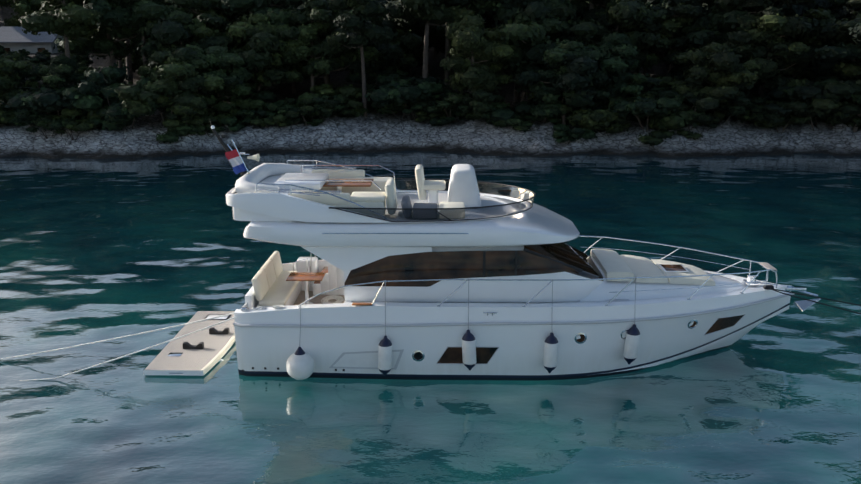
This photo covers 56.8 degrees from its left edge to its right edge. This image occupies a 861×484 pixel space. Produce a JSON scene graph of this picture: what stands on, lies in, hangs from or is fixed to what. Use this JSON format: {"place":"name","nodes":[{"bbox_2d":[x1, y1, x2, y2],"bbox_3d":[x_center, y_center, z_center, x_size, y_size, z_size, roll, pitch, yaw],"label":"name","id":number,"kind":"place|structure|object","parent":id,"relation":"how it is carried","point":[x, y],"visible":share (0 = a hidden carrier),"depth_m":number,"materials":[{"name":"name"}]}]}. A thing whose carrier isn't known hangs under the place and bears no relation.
{"place":"outdoors","nodes":[
{"label":"outdoors","id":0,"kind":"place"},
{"bbox_2d":[0,150,860,483],"bbox_3d":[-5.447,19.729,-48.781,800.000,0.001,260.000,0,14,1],"label":"sea water","id":1,"kind":"structure","parent":0,"point":[100,250],"depth_m":17.80,"materials":[{"name":"liquid"}]},
{"bbox_2d":[234,259,791,380],"bbox_3d":[2.109,2.013,18.809,12.500,2.445,4.200,0,14,1],"label":"yacht hull","id":2,"kind":"object","parent":1,"relation":"on","point":[519,353],"visible":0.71,"depth_m":16.88,"materials":[{"name":"plastic"}]},
{"bbox_2d":[143,311,234,375],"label":"swim platform","id":3,"kind":"structure","parent":2,"relation":"attached to","point":[201,352],"depth_m":18.34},
{"bbox_2d":[242,251,343,308],"bbox_3d":[-2.934,0.738,18.507,2.395,1.817,3.643,0,14,1],"label":"cockpit seating","id":4,"kind":"object","parent":2,"relation":"attached to","point":[275,285],"visible":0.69,"depth_m":19.11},
{"bbox_2d":[0,289,860,380],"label":"mooring lines","id":5,"kind":"object","parent":2,"relation":"attached to","point":[261,307],"visible":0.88,"depth_m":17.30,"materials":[{"name":"white fabric"}]},
{"bbox_2d":[301,242,602,302],"bbox_3d":[0.559,0.652,18.492,6.500,1.960,3.320,0,14,1],"label":"yacht cabin","id":6,"kind":"object","parent":2,"relation":"on","point":[360,265],"visible":0.65,"depth_m":16.88,"materials":[{"name":"glass"}]},
{"bbox_2d":[243,192,579,246],"bbox_3d":[-0.300,-0.558,18.200,7.220,0.590,3.934,0,14,1],"label":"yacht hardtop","id":7,"kind":"object","parent":6,"relation":"on","point":[536,224],"visible":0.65,"depth_m":16.41,"materials":[{"name":"plastic"}]},
{"bbox_2d":[226,168,535,222],"bbox_3d":[-0.942,-1.123,18.068,6.656,0.610,3.712,0,14,1],"label":"flybridge","id":8,"kind":"object","parent":7,"relation":"on","point":[283,207],"visible":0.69,"depth_m":16.43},
{"bbox_2d":[209,119,259,175],"bbox_3d":[-4.381,-2.002,17.749,1.094,1.432,0.514,0,14,1],"label":"flag","id":9,"kind":"object","parent":8,"relation":"attached to","point":[234,158],"visible":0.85,"depth_m":17.65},
{"bbox_2d":[235,160,480,207],"bbox_3d":[-1.534,-1.263,18.044,5.362,0.908,3.490,0,14,1],"label":"flybridge seating","id":10,"kind":"object","parent":8,"relation":"on","point":[349,187],"visible":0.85,"depth_m":17.66,"materials":[{"name":"leather"}]},
{"bbox_2d":[286,277,639,379],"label":"boat fenders","id":11,"kind":"object","parent":2,"relation":"hanging from","point":[300,364],"visible":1,"depth_m":16.56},
{"bbox_2d":[233,293,793,371],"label":"yacht hull fittings","id":12,"kind":"object","parent":2,"relation":"attached to","point":[369,359],"visible":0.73,"depth_m":16.86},
{"bbox_2d":[298,235,777,307],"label":"yacht rails","id":13,"kind":"object","parent":2,"relation":"attached to","point":[767,266],"visible":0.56,"depth_m":16.89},
{"bbox_2d":[580,249,820,311],"bbox_3d":[6.167,1.298,18.476,5.820,1.815,2.840,0,14,1],"label":"foredeck","id":14,"kind":"object","parent":2,"relation":"attached to","point":[611,264],"visible":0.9,"depth_m":17.79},
{"bbox_2d":[0,4,860,159],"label":"terrain","id":15,"kind":"structure","parent":0,"point":[374,131],"depth_m":51.70,"materials":[{"name":"stone"}]},
{"bbox_2d":[0,106,17,124],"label":"shrub","id":16,"kind":"object","parent":15,"relation":"on","point":[7,118],"visible":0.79,"depth_m":52.10,"materials":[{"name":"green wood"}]},
{"bbox_2d":[0,54,30,106],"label":"pine","id":17,"kind":"object","parent":15,"relation":"on","point":[10,78],"visible":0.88,"depth_m":52.36,"materials":[{"name":"green plant"}]},
{"bbox_2d":[0,0,44,25],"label":"pine","id":18,"kind":"object","parent":15,"relation":"on","point":[21,6],"visible":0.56,"depth_m":91.57,"materials":[{"name":"green plant"}]},
{"bbox_2d":[3,51,45,87],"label":"pine","id":19,"kind":"object","parent":15,"relation":"on","point":[19,57],"visible":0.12,"depth_m":61.22,"materials":[{"name":"green plant"}]},
{"bbox_2d":[0,26,63,53],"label":"house","id":20,"kind":"structure","parent":15,"relation":"on","point":[14,38],"depth_m":85.85,"materials":[{"name":"paint"}]},
{"bbox_2d":[0,86,95,116],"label":"tree","id":21,"kind":"object","parent":15,"relation":"on","point":[49,101],"visible":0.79,"depth_m":49.70,"materials":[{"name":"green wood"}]},
{"bbox_2d":[25,116,72,138],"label":"shrub","id":22,"kind":"object","parent":15,"relation":"on","point":[48,123],"visible":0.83,"depth_m":50.58,"materials":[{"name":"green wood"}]},
{"bbox_2d":[28,54,85,90],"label":"pine","id":23,"kind":"object","parent":15,"relation":"on","point":[59,71],"visible":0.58,"depth_m":52.27,"materials":[{"name":"green plant"}]},
{"bbox_2d":[17,0,100,84],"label":"tall pine","id":24,"kind":"object","parent":15,"relation":"on","point":[71,21],"visible":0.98,"depth_m":52.45,"materials":[{"name":"green plant"}]},
{"bbox_2d":[60,108,87,122],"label":"shrub","id":25,"kind":"object","parent":15,"relation":"on","point":[74,114],"visible":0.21,"depth_m":51.41,"materials":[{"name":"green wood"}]},
{"bbox_2d":[53,118,97,139],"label":"shrub","id":26,"kind":"object","parent":15,"relation":"on","point":[76,126],"visible":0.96,"depth_m":50.53,"materials":[{"name":"plant"}]},
{"bbox_2d":[53,0,159,67],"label":"pine","id":27,"kind":"object","parent":15,"relation":"on","point":[111,48],"visible":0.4,"depth_m":57.18,"materials":[{"name":"green plant"}]},
{"bbox_2d":[87,114,140,130],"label":"shrub","id":28,"kind":"object","parent":15,"relation":"on","point":[110,123],"visible":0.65,"depth_m":50.96,"materials":[{"name":"plant"}]},
{"bbox_2d":[71,63,160,129],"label":"tree","id":29,"kind":"object","parent":15,"relation":"on","point":[106,79],"visible":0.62,"depth_m":50.64,"materials":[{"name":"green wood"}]},
{"bbox_2d":[113,36,148,77],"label":"pine","id":30,"kind":"object","parent":15,"relation":"on","point":[135,61],"visible":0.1,"depth_m":66.25,"materials":[{"name":"green plant"}]},
{"bbox_2d":[102,100,162,129],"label":"tree","id":31,"kind":"object","parent":15,"relation":"on","point":[115,110],"visible":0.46,"depth_m":49.55,"materials":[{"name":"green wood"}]},
{"bbox_2d":[98,0,172,64],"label":"pine","id":32,"kind":"object","parent":15,"relation":"on","point":[139,14],"visible":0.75,"depth_m":54.55,"materials":[{"name":"green plant"}]},
{"bbox_2d":[125,0,165,85],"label":"pine","id":33,"kind":"object","parent":15,"relation":"on","point":[128,63],"visible":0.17,"depth_m":63.27,"materials":[{"name":"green plant"}]},
{"bbox_2d":[109,82,207,120],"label":"tree","id":34,"kind":"object","parent":15,"relation":"on","point":[135,98],"visible":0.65,"depth_m":48.91,"materials":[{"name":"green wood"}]},
{"bbox_2d":[128,0,193,65],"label":"pine","id":35,"kind":"object","parent":15,"relation":"on","point":[138,42],"visible":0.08,"depth_m":58.05,"materials":[{"name":"green plant"}]},
{"bbox_2d":[154,130,186,143],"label":"shrub","id":36,"kind":"object","parent":15,"relation":"on","point":[169,136],"visible":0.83,"depth_m":50.12,"materials":[{"name":"plant"}]},
{"bbox_2d":[162,120,197,133],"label":"shrub","id":37,"kind":"object","parent":15,"relation":"on","point":[182,127],"visible":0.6,"depth_m":50.58,"materials":[{"name":"plant"}]},
{"bbox_2d":[144,45,225,109],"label":"pine","id":38,"kind":"object","parent":15,"relation":"on","point":[173,77],"visible":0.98,"depth_m":50.33,"materials":[{"name":"green plant"}]},
{"bbox_2d":[135,9,237,77],"bbox_3d":[-17.465,-12.373,55.955,6.624,7.640,6.638,7,16,26],"label":"pine","id":39,"kind":"object","parent":15,"relation":"on","point":[169,30],"visible":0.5,"depth_m":54.77,"materials":[{"name":"green plant"}]},
{"bbox_2d":[161,108,218,135],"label":"shrub","id":40,"kind":"object","parent":15,"relation":"on","point":[172,120],"visible":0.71,"depth_m":50.62,"materials":[{"name":"plant"}]},
{"bbox_2d":[170,0,244,70],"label":"pine","id":41,"kind":"object","parent":15,"relation":"on","point":[205,11],"visible":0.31,"depth_m":56.25,"materials":[{"name":"green plant"}]},
{"bbox_2d":[202,108,240,126],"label":"shrub","id":42,"kind":"object","parent":15,"relation":"on","point":[220,117],"visible":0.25,"depth_m":53.33,"materials":[{"name":"plant"}]},
{"bbox_2d":[192,45,253,102],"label":"pine","id":43,"kind":"object","parent":15,"relation":"on","point":[225,61],"visible":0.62,"depth_m":52.83,"materials":[{"name":"green plant"}]},
{"bbox_2d":[221,116,252,131],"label":"shrub","id":44,"kind":"object","parent":15,"relation":"on","point":[233,124],"visible":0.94,"depth_m":52.45,"materials":[{"name":"plant"}]},
{"bbox_2d":[196,75,279,109],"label":"tree","id":45,"kind":"object","parent":15,"relation":"on","point":[267,95],"visible":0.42,"depth_m":53.90,"materials":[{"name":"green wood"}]},
{"bbox_2d":[231,98,274,112],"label":"shrub","id":46,"kind":"object","parent":15,"relation":"on","point":[249,104],"visible":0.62,"depth_m":54.40,"materials":[{"name":"plant"}]},
{"bbox_2d":[236,109,271,127],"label":"shrub","id":47,"kind":"object","parent":15,"relation":"on","point":[253,114],"visible":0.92,"depth_m":53.41,"materials":[{"name":"plant"}]},
{"bbox_2d":[217,0,306,90],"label":"tall pine","id":48,"kind":"object","parent":15,"relation":"on","point":[273,8],"visible":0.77,"depth_m":56.58,"materials":[{"name":"green plant"}]},
{"bbox_2d":[225,13,304,91],"bbox_3d":[-12.299,-12.450,56.553,6.488,7.439,5.273,12,18,38],"label":"pine","id":49,"kind":"object","parent":15,"relation":"on","point":[261,54],"visible":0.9,"depth_m":54.89,"materials":[{"name":"green plant"}]},
{"bbox_2d":[248,114,285,127],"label":"shrub","id":50,"kind":"object","parent":15,"relation":"on","point":[277,119],"visible":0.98,"depth_m":52.83,"materials":[{"name":"plant"}]},
{"bbox_2d":[274,106,308,124],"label":"shrub","id":51,"kind":"object","parent":15,"relation":"on","point":[281,110],"visible":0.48,"depth_m":53.66,"materials":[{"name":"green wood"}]},
{"bbox_2d":[284,98,338,125],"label":"shrub","id":52,"kind":"object","parent":15,"relation":"on","point":[329,104],"visible":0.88,"depth_m":53.02,"materials":[{"name":"plant"}]},
{"bbox_2d":[276,0,349,93],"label":"pine","id":53,"kind":"object","parent":15,"relation":"on","point":[320,15],"visible":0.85,"depth_m":55.44,"materials":[{"name":"green plant"}]},
{"bbox_2d":[300,94,343,112],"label":"shrub","id":54,"kind":"object","parent":15,"relation":"on","point":[318,101],"visible":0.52,"depth_m":53.30,"materials":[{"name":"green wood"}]},
{"bbox_2d":[297,92,350,117],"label":"shrub","id":55,"kind":"object","parent":15,"relation":"on","point":[341,99],"visible":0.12,"depth_m":54.43,"materials":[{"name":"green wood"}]},
{"bbox_2d":[278,2,383,83],"bbox_3d":[-7.841,-13.935,59.792,8.829,8.131,8.811,-1,14,-2],"label":"pine","id":56,"kind":"object","parent":15,"relation":"on","point":[372,52],"visible":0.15,"depth_m":57.71,"materials":[{"name":"green plant"}]},
{"bbox_2d":[310,82,372,116],"bbox_3d":[-6.340,-9.923,56.799,4.373,2.794,4.897,3,15,10],"label":"shrub","id":57,"kind":"object","parent":15,"relation":"on","point":[352,92],"visible":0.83,"depth_m":55.59,"materials":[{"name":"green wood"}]},
{"bbox_2d":[334,104,370,117],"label":"shrub","id":58,"kind":"object","parent":15,"relation":"on","point":[345,111],"visible":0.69,"depth_m":55.42,"materials":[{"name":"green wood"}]},
{"bbox_2d":[324,0,397,116],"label":"pine","id":59,"kind":"object","parent":15,"relation":"on","point":[369,31],"visible":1,"depth_m":53.58,"materials":[{"name":"green plant"}]},
{"bbox_2d":[344,42,407,85],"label":"pine","id":60,"kind":"object","parent":15,"relation":"on","point":[390,51],"visible":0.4,"depth_m":58.43,"materials":[{"name":"green plant"}]},
{"bbox_2d":[369,101,407,113],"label":"shrub","id":61,"kind":"object","parent":15,"relation":"on","point":[388,109],"visible":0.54,"depth_m":56.06,"materials":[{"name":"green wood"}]},
{"bbox_2d":[365,80,442,118],"bbox_3d":[-1.727,-9.525,55.141,5.200,3.322,5.822,2,14,7],"label":"shrub","id":62,"kind":"object","parent":15,"relation":"on","point":[397,94],"visible":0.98,"depth_m":53.42,"materials":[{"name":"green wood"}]},
{"bbox_2d":[378,2,438,75],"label":"pine","id":63,"kind":"object","parent":15,"relation":"on","point":[408,40],"visible":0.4,"depth_m":60.39,"materials":[{"name":"green plant"}]},
{"bbox_2d":[377,72,445,100],"bbox_3d":[-1.262,-10.555,57.601,5.257,3.359,5.886,-1,14,-6],"label":"shrub","id":64,"kind":"object","parent":15,"relation":"on","point":[387,78],"visible":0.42,"depth_m":56.41,"materials":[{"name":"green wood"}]},
{"bbox_2d":[389,0,445,76],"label":"pine","id":65,"kind":"object","parent":15,"relation":"on","point":[439,33],"visible":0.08,"depth_m":64.49,"materials":[{"name":"green plant"}]},
{"bbox_2d":[402,99,437,120],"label":"shrub","id":66,"kind":"object","parent":15,"relation":"on","point":[414,108],"visible":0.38,"depth_m":53.87,"materials":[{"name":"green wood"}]},
{"bbox_2d":[384,0,477,116],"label":"tall pine","id":67,"kind":"object","parent":15,"relation":"on","point":[428,11],"visible":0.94,"depth_m":55.10,"materials":[{"name":"green plant"}]},
{"bbox_2d":[415,110,446,121],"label":"shrub","id":68,"kind":"object","parent":15,"relation":"on","point":[421,114],"visible":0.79,"depth_m":54.36,"materials":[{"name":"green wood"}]},
{"bbox_2d":[428,117,454,125],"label":"shrub","id":69,"kind":"object","parent":15,"relation":"on","point":[437,121],"visible":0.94,"depth_m":53.42,"materials":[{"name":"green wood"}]},
{"bbox_2d":[444,6,449,87],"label":"tree","id":70,"kind":"object","parent":15,"relation":"on","point":[447,48],"depth_m":61.79,"materials":[{"name":"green plant"}]},
{"bbox_2d":[424,94,472,121],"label":"shrub","id":71,"kind":"object","parent":15,"relation":"on","point":[463,108],"visible":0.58,"depth_m":53.00,"materials":[{"name":"plant"}]},
{"bbox_2d":[436,0,505,93],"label":"pine","id":72,"kind":"object","parent":15,"relation":"on","point":[464,3],"visible":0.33,"depth_m":55.92,"materials":[{"name":"green plant"}]},
{"bbox_2d":[450,9,499,61],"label":"pine","id":73,"kind":"object","parent":15,"relation":"on","point":[488,19],"visible":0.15,"depth_m":61.89,"materials":[{"name":"green plant"}]},
{"bbox_2d":[444,88,509,114],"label":"shrub","id":74,"kind":"object","parent":15,"relation":"on","point":[482,99],"visible":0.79,"depth_m":52.01,"materials":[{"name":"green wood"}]},
{"bbox_2d":[439,12,515,94],"bbox_3d":[3.130,-11.344,53.025,5.158,7.630,5.568,0,14,-2],"label":"pine","id":75,"kind":"object","parent":15,"relation":"on","point":[467,37],"visible":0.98,"depth_m":52.10,"materials":[{"name":"green plant"}]},
{"bbox_2d":[479,111,523,127],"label":"shrub","id":76,"kind":"object","parent":15,"relation":"on","point":[500,123],"visible":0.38,"depth_m":52.36,"materials":[{"name":"plant"}]},
{"bbox_2d":[503,118,530,128],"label":"shrub","id":77,"kind":"object","parent":15,"relation":"on","point":[513,122],"visible":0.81,"depth_m":51.54,"materials":[{"name":"plant"}]},
{"bbox_2d":[468,0,573,102],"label":"pine","id":78,"kind":"object","parent":15,"relation":"on","point":[490,8],"visible":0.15,"depth_m":55.94,"materials":[{"name":"green plant"}]},
{"bbox_2d":[486,100,564,125],"bbox_3d":[6.306,-8.266,52.804,4.892,2.455,4.852,-13,20,-42],"label":"shrub","id":79,"kind":"object","parent":15,"relation":"on","point":[504,113],"visible":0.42,"depth_m":52.12,"materials":[{"name":"plant"}]},
{"bbox_2d":[487,0,571,101],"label":"pine","id":80,"kind":"object","parent":15,"relation":"on","point":[533,27],"visible":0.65,"depth_m":53.41,"materials":[{"name":"green plant"}]},
{"bbox_2d":[526,104,561,123],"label":"shrub","id":81,"kind":"object","parent":15,"relation":"on","point":[538,112],"visible":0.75,"depth_m":51.17,"materials":[{"name":"plant"}]},
{"bbox_2d":[512,89,597,123],"bbox_3d":[8.573,-8.908,53.096,5.653,3.226,5.049,5,15,19],"label":"shrub","id":82,"kind":"object","parent":15,"relation":"on","point":[574,101],"visible":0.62,"depth_m":51.30,"materials":[{"name":"plant"}]},
{"bbox_2d":[514,40,613,124],"bbox_3d":[8.738,-10.131,51.838,5.719,5.879,4.648,12,18,39],"label":"pine","id":83,"kind":"object","parent":15,"relation":"on","point":[572,66],"visible":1,"depth_m":50.70,"materials":[{"name":"green plant"}]},
{"bbox_2d":[553,130,581,143],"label":"shrub","id":84,"kind":"object","parent":15,"relation":"on","point":[571,137],"visible":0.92,"depth_m":50.66,"materials":[{"name":"plant"}]},
{"bbox_2d":[550,0,589,31],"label":"pine","id":85,"kind":"object","parent":15,"relation":"on","point":[566,12],"visible":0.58,"depth_m":55.96,"materials":[{"name":"green plant"}]},
{"bbox_2d":[551,124,597,139],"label":"shrub","id":86,"kind":"object","parent":15,"relation":"on","point":[586,133],"visible":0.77,"depth_m":51.04,"materials":[{"name":"plant"}]},
{"bbox_2d":[558,101,619,128],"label":"shrub","id":87,"kind":"object","parent":15,"relation":"on","point":[566,110],"visible":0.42,"depth_m":51.12,"materials":[{"name":"plant"}]},
{"bbox_2d":[568,109,618,130],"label":"shrub","id":88,"kind":"object","parent":15,"relation":"on","point":[580,117],"visible":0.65,"depth_m":50.54,"materials":[{"name":"plant"}]},
{"bbox_2d":[580,30,649,97],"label":"pine","id":89,"kind":"object","parent":15,"relation":"on","point":[618,50],"visible":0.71,"depth_m":52.20,"materials":[{"name":"green plant"}]},
{"bbox_2d":[567,0,670,73],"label":"pine","id":90,"kind":"object","parent":15,"relation":"on","point":[630,18],"visible":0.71,"depth_m":54.57,"materials":[{"name":"green plant"}]},
{"bbox_2d":[603,94,656,118],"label":"shrub","id":91,"kind":"object","parent":15,"relation":"on","point":[610,101],"visible":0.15,"depth_m":51.86,"materials":[{"name":"plant"}]},
{"bbox_2d":[608,95,681,131],"bbox_3d":[13.880,-8.040,50.958,4.093,2.614,4.582,12,19,39],"label":"shrub","id":92,"kind":"object","parent":15,"relation":"on","point":[663,106],"visible":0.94,"depth_m":49.81,"materials":[{"name":"plant"}]},
{"bbox_2d":[638,130,674,146],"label":"shrub","id":93,"kind":"object","parent":15,"relation":"on","point":[656,138],"visible":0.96,"depth_m":50.59,"materials":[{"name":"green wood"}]},
{"bbox_2d":[639,0,680,76],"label":"pine","id":94,"kind":"object","parent":15,"relation":"on","point":[662,3],"visible":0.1,"depth_m":61.32,"materials":[{"name":"green plant"}]},
{"bbox_2d":[641,86,687,104],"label":"shrub","id":95,"kind":"object","parent":15,"relation":"on","point":[660,92],"visible":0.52,"depth_m":52.07,"materials":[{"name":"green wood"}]},
{"bbox_2d":[629,110,701,130],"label":"shrub","id":96,"kind":"object","parent":15,"relation":"on","point":[676,120],"visible":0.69,"depth_m":50.93,"materials":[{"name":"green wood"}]},
{"bbox_2d":[638,0,722,76],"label":"pine","id":97,"kind":"object","parent":15,"relation":"on","point":[682,13],"visible":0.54,"depth_m":56.03,"materials":[{"name":"green plant"}]},
{"bbox_2d":[651,76,709,109],"bbox_3d":[17.389,-9.992,54.920,4.733,3.023,5.299,-2,14,-9],"label":"shrub","id":98,"kind":"object","parent":15,"relation":"on","point":[666,82],"visible":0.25,"depth_m":53.87,"materials":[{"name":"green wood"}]},
{"bbox_2d":[642,76,751,124],"bbox_3d":[17.320,-9.147,52.063,6.273,3.564,6.015,12,19,40],"label":"shrub","id":99,"kind":"object","parent":15,"relation":"on","point":[719,94],"visible":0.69,"depth_m":51.12,"materials":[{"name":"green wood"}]},
{"bbox_2d":[671,42,759,124],"bbox_3d":[18.674,-10.225,52.367,5.573,5.713,5.585,7,16,25],"label":"pine","id":100,"kind":"object","parent":15,"relation":"on","point":[703,61],"visible":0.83,"depth_m":51.20,"materials":[{"name":"green plant"}]},
{"bbox_2d":[689,94,751,122],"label":"shrub","id":101,"kind":"object","parent":15,"relation":"on","point":[736,107],"visible":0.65,"depth_m":50.69,"materials":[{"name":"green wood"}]},
{"bbox_2d":[667,5,785,79],"bbox_3d":[21.189,-13.406,56.608,7.566,8.034,7.303,-8,16,-29],"label":"pine","id":102,"kind":"object","parent":15,"relation":"on","point":[724,22],"visible":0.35,"depth_m":55.66,"materials":[{"name":"green plant"}]},
{"bbox_2d":[713,0,817,96],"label":"tall pine","id":103,"kind":"object","parent":15,"relation":"on","point":[754,6],"visible":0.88,"depth_m":54.44,"materials":[{"name":"green plant"}]},
{"bbox_2d":[722,6,818,97],"bbox_3d":[22.716,-11.725,53.751,5.764,8.131,6.742,14,20,43],"label":"pine","id":104,"kind":"object","parent":15,"relation":"on","point":[769,32],"visible":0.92,"depth_m":52.57,"materials":[{"name":"green plant"}]},
{"bbox_2d":[775,98,842,130],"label":"tree","id":105,"kind":"object","parent":15,"relation":"on","point":[816,107],"visible":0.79,"depth_m":50.69,"materials":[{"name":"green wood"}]},
{"bbox_2d":[762,79,856,124],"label":"tree","id":106,"kind":"object","parent":15,"relation":"on","point":[811,91],"visible":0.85,"depth_m":50.83,"materials":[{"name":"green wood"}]},
{"bbox_2d":[776,8,855,80],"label":"pine","id":107,"kind":"object","parent":15,"relation":"on","point":[822,19],"visible":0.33,"depth_m":54.49,"materials":[{"name":"green plant"}]},
{"bbox_2d":[808,23,860,131],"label":"pine","id":108,"kind":"object","parent":15,"relation":"on","point":[831,56],"visible":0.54,"depth_m":51.01,"materials":[{"name":"green plant"}]},
{"bbox_2d":[816,74,860,98],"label":"shrub","id":109,"kind":"object","parent":15,"relation":"on","point":[855,86],"visible":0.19,"depth_m":52.47,"materials":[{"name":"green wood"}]},
{"bbox_2d":[827,10,860,79],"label":"pine","id":110,"kind":"object","parent":15,"relation":"on","point":[850,69],"visible":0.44,"depth_m":51.42,"materials":[{"name":"green plant"}]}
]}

